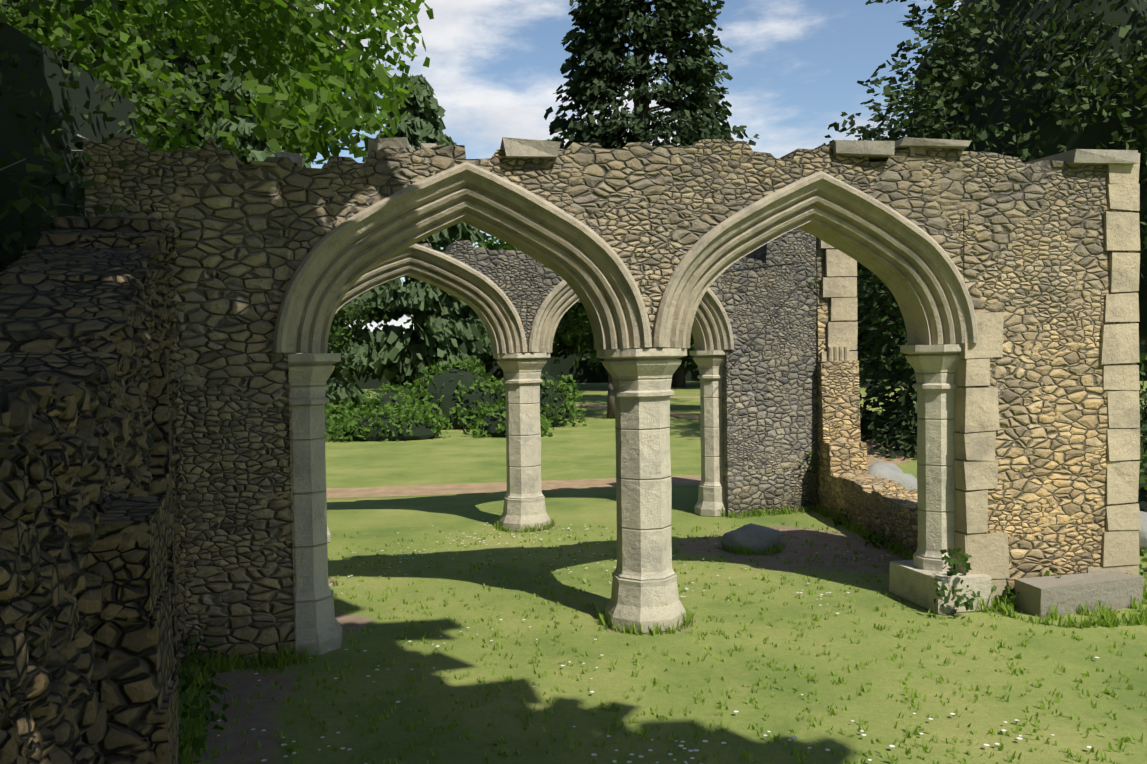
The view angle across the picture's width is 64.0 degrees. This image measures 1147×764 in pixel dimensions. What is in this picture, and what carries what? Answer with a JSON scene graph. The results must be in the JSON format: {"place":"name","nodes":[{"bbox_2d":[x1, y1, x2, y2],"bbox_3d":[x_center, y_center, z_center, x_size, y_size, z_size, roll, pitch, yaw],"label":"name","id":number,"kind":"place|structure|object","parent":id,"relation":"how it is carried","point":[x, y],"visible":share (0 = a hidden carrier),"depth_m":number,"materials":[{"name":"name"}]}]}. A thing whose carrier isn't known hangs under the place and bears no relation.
{"place":"outdoors","nodes":[
{"label":"outdoors","id":0,"kind":"place"},
{"bbox_2d":[0,0,274,285],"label":"tree","id":1,"kind":"object","parent":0,"point":[99,129],"depth_m":7.17,"materials":[{"name":"green plant"}]},
{"bbox_2d":[6,1,350,164],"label":"tree leaves","id":2,"kind":"object","parent":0,"point":[214,115],"depth_m":34.84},
{"bbox_2d":[0,0,433,168],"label":"maple tree","id":3,"kind":"object","parent":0,"point":[347,71],"depth_m":10.41,"materials":[{"name":"green plant"}]},
{"bbox_2d":[394,236,604,367],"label":"tree leaves","id":4,"kind":"object","parent":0,"point":[570,347],"depth_m":58.85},
{"bbox_2d":[165,0,960,344],"label":"sky","id":5,"kind":"structure","parent":0,"point":[795,66],"materials":[{"name":"blue"}]},
{"bbox_2d":[326,403,912,497],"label":"path","id":6,"kind":"structure","parent":0,"point":[443,489],"depth_m":16.01,"materials":[{"name":"beige gravel"}]},
{"bbox_2d":[544,0,759,148],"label":"sequoia tree","id":7,"kind":"object","parent":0,"point":[598,45],"depth_m":41.33,"materials":[{"name":"green plant"}]},
{"bbox_2d":[180,379,1146,763],"bbox_3d":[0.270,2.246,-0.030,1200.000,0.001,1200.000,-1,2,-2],"label":"ground","id":8,"kind":"structure","parent":0,"point":[460,457],"depth_m":6.92,"materials":[{"name":"green plant"}]},
{"bbox_2d":[0,216,187,763],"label":"wall","id":9,"kind":"structure","parent":8,"relation":"on","point":[89,325],"depth_m":3.09,"materials":[{"name":"brown stone"}]},
{"bbox_2d":[83,352,179,763],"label":"buttress wall","id":10,"kind":"structure","parent":9,"relation":"attached to","point":[129,558],"depth_m":3.17,"materials":[{"name":"brown stone"}]},
{"bbox_2d":[205,32,378,411],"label":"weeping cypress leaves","id":11,"kind":"object","parent":8,"relation":"on","point":[351,391],"depth_m":32.66,"materials":[{"name":"green plant"}]},
{"bbox_2d":[288,353,341,657],"bbox_3d":[-2.099,0.931,7.169,0.584,2.300,0.582,-1,2,-11],"label":"column","id":12,"kind":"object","parent":8,"relation":"on","point":[318,626],"visible":0.58,"depth_m":7.02,"materials":[{"name":"stone"}]},
{"bbox_2d":[327,527,330,542],"bbox_3d":[-3.285,0.834,11.320,0.584,2.300,0.582,-1,2,-17],"label":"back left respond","id":13,"kind":"object","parent":8,"relation":"on","point":[328,536],"visible":0.06,"depth_m":11.30,"materials":[{"name":"stone"}]},
{"bbox_2d":[325,400,366,434],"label":"shrub leaves","id":14,"kind":"object","parent":8,"relation":"on","point":[348,405],"depth_m":27.83,"materials":[{"name":"green plant"}]},
{"bbox_2d":[327,280,398,368],"bbox_3d":[-9.338,-2.411,30.439,7.098,7.916,7.514,-1,2,-2],"label":"tree","id":15,"kind":"object","parent":8,"relation":"on","point":[357,315],"depth_m":32.05,"materials":[{"name":"green plant"}]},
{"bbox_2d":[353,381,422,419],"bbox_3d":[-5.688,0.856,28.297,2.102,1.761,2.254,-1,2,-2],"label":"bush","id":16,"kind":"object","parent":8,"relation":"on","point":[366,404],"depth_m":27.94,"materials":[{"name":"green plant"}]},
{"bbox_2d":[325,397,452,442],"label":"shrub leaves","id":17,"kind":"object","parent":8,"relation":"on","point":[342,428],"depth_m":25.32,"materials":[{"name":"green plant"}]},
{"bbox_2d":[342,74,498,389],"bbox_3d":[-6.342,-5.569,36.778,7.924,13.786,5.405,-1,2,-2],"label":"tree","id":18,"kind":"object","parent":8,"relation":"on","point":[463,334],"depth_m":36.07,"materials":[{"name":"green plant"}]},
{"bbox_2d":[391,355,499,429],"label":"shrub leaves","id":19,"kind":"object","parent":8,"relation":"on","point":[449,387],"depth_m":29.08,"materials":[{"name":"green plant"}]},
{"bbox_2d":[463,402,553,437],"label":"shrub leaves","id":20,"kind":"object","parent":8,"relation":"on","point":[545,424],"depth_m":25.92,"materials":[{"name":"green plant"}]},
{"bbox_2d":[493,353,550,531],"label":"column","id":21,"kind":"structure","parent":8,"relation":"on","point":[524,501],"depth_m":11.91,"materials":[{"name":"stone"}]},
{"bbox_2d":[494,369,587,427],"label":"shrub leaves","id":22,"kind":"object","parent":8,"relation":"on","point":[568,400],"depth_m":29.35,"materials":[{"name":"green plant"}]},
{"bbox_2d":[554,300,614,418],"bbox_3d":[1.921,-3.284,33.322,7.833,9.140,8.000,-1,2,-2],"label":"tree","id":23,"kind":"object","parent":8,"relation":"on","point":[571,314],"depth_m":32.63,"materials":[{"name":"green plant"}]},
{"bbox_2d":[84,136,1136,665],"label":"arcade wall","id":24,"kind":"structure","parent":8,"relation":"on","point":[1020,242],"depth_m":7.28,"materials":[{"name":"beige stone"}]},
{"bbox_2d":[273,161,977,352],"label":"arch mouldings","id":25,"kind":"object","parent":24,"relation":"attached to","point":[911,265],"visible":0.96,"depth_m":7.36,"materials":[{"name":"stone"}]},
{"bbox_2d":[250,137,1138,166],"bbox_3d":[1.202,-1.838,7.768,7.639,0.377,0.805,-1,2,-11],"label":"coping","id":26,"kind":"object","parent":24,"relation":"attached to","point":[874,151],"visible":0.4,"depth_m":7.63,"materials":[{"name":"stone"}]},
{"bbox_2d":[937,153,1140,601],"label":"quoins","id":27,"kind":"object","parent":24,"relation":"attached to","point":[976,409],"visible":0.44,"depth_m":8.19,"materials":[{"name":"beige stone"}]},
{"bbox_2d":[419,228,817,516],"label":"arcade wall","id":28,"kind":"structure","parent":8,"relation":"on","point":[769,412],"depth_m":12.78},
{"bbox_2d":[296,244,733,353],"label":"arch mouldings","id":29,"kind":"object","parent":28,"relation":"attached to","point":[486,300],"visible":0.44,"depth_m":11.72,"materials":[{"name":"stone"}]},
{"bbox_2d":[596,348,686,633],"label":"column","id":30,"kind":"structure","parent":8,"relation":"on","point":[644,592],"depth_m":7.51,"materials":[{"name":"stone"}]},
{"bbox_2d":[217,519,1098,763],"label":"daisies","id":31,"kind":"object","parent":8,"relation":"on","point":[642,756],"visible":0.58,"depth_m":5.45,"materials":[{"name":"white plant"}]},
{"bbox_2d":[172,279,1146,763],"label":"weeds","id":32,"kind":"object","parent":8,"relation":"on","point":[210,685],"visible":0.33,"depth_m":6.68,"materials":[{"name":"green plant"}]},
{"bbox_2d":[177,503,1146,763],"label":"grass tufts","id":33,"kind":"object","parent":8,"relation":"on","point":[219,663],"visible":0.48,"depth_m":6.70,"materials":[{"name":"green plant"}]},
{"bbox_2d":[671,364,685,386],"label":"dead tree trunk","id":34,"kind":"object","parent":8,"relation":"on","point":[678,377],"visible":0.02,"depth_m":63.71,"materials":[{"name":"brown plant"}]},
{"bbox_2d":[679,333,697,368],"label":"tree leaves","id":35,"kind":"object","parent":34,"relation":"on","point":[684,359],"depth_m":61.77,"materials":[{"name":"green plant"}]},
{"bbox_2d":[690,350,725,516],"bbox_3d":[1.963,0.707,12.899,0.582,2.300,0.580,-1,2,-17],"label":"column","id":36,"kind":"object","parent":8,"relation":"on","point":[711,496],"visible":0.77,"depth_m":12.75,"materials":[{"name":"stone"}]},
{"bbox_2d":[680,256,745,365],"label":"tree leaves","id":37,"kind":"object","parent":8,"relation":"on","point":[692,347],"depth_m":35.67,"materials":[{"name":"green plant"}]},
{"bbox_2d":[335,339,1146,389],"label":"hedge","id":38,"kind":"object","parent":8,"relation":"on","point":[583,372],"depth_m":74.76,"materials":[{"name":"green plant"}]},
{"bbox_2d":[720,523,781,552],"bbox_3d":[2.070,1.792,10.579,0.712,0.297,0.444,-1,2,-19],"label":"rock","id":39,"kind":"object","parent":8,"relation":"on","point":[752,536],"visible":0.77,"depth_m":10.44,"materials":[{"name":"grey stone"}]},
{"bbox_2d":[816,237,917,554],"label":"side wall","id":40,"kind":"structure","parent":8,"relation":"on","point":[846,482],"depth_m":12.60,"materials":[{"name":"beige stone"}]},
{"bbox_2d":[819,239,857,360],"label":"stone quoins","id":41,"kind":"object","parent":40,"relation":"attached to","point":[841,339],"depth_m":12.94,"materials":[{"name":"beige stone"}]},
{"bbox_2d":[868,460,916,488],"bbox_3d":[4.370,1.491,13.018,1.064,0.749,0.940,-1,2,-15],"label":"rock","id":42,"kind":"object","parent":8,"relation":"on","point":[893,471],"visible":0.12,"depth_m":12.69,"materials":[{"name":"grey stone"}]},
{"bbox_2d":[900,344,962,571],"bbox_3d":[3.275,0.817,8.247,0.582,2.300,0.581,-1,2,-11],"label":"column","id":43,"kind":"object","parent":8,"relation":"on","point":[934,368],"visible":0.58,"depth_m":8.10,"materials":[{"name":"stone"}]},
{"bbox_2d":[889,560,990,614],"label":"stone plinth","id":44,"kind":"structure","parent":8,"relation":"on","point":[909,581],"depth_m":7.92,"materials":[{"name":"stone"}]},
{"bbox_2d":[820,0,1146,467],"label":"yew tree","id":45,"kind":"object","parent":8,"relation":"on","point":[903,404],"depth_m":20.63,"materials":[{"name":"green plant"}]},
{"bbox_2d":[1014,571,1143,616],"bbox_3d":[4.384,1.837,7.958,1.073,0.282,0.320,-1,2,-16],"label":"fallen block","id":46,"kind":"object","parent":8,"relation":"on","point":[1114,589],"depth_m":7.84,"materials":[{"name":"stone"}]},
{"bbox_2d":[1139,511,1146,549],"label":"gravestone","id":47,"kind":"object","parent":8,"relation":"on","point":[1143,535],"visible":0.15,"depth_m":10.21,"materials":[{"name":"white stone"}]},
{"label":"cedar tree trunk","id":48,"kind":"object","parent":8,"relation":"on","visible":0},
{"bbox_2d":[38,0,184,151],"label":"cedar tree leaves","id":49,"kind":"object","parent":48,"relation":"attached to","point":[152,94],"depth_m":34.13,"materials":[{"name":"green plant"}]},
{"bbox_2d":[498,394,1146,397],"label":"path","id":50,"kind":"structure","parent":0,"point":[670,397],"depth_m":48.97,"materials":[{"name":"beige gravel"}]},
{"bbox_2d":[855,266,906,357],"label":"tree","id":51,"kind":"object","parent":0,"point":[861,334],"depth_m":57.86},
{"bbox_2d":[1136,450,1146,511],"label":"ivy shrub","id":52,"kind":"object","parent":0,"point":[1142,497],"depth_m":11.41,"materials":[{"name":"green plant"}]},
{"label":"cedar tree trunk","id":53,"kind":"object","parent":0,"visible":0},
{"bbox_2d":[222,8,351,346],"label":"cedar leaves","id":54,"kind":"object","parent":53,"relation":"attached to","point":[265,145],"depth_m":40.36,"materials":[{"name":"green plant"}]}
]}

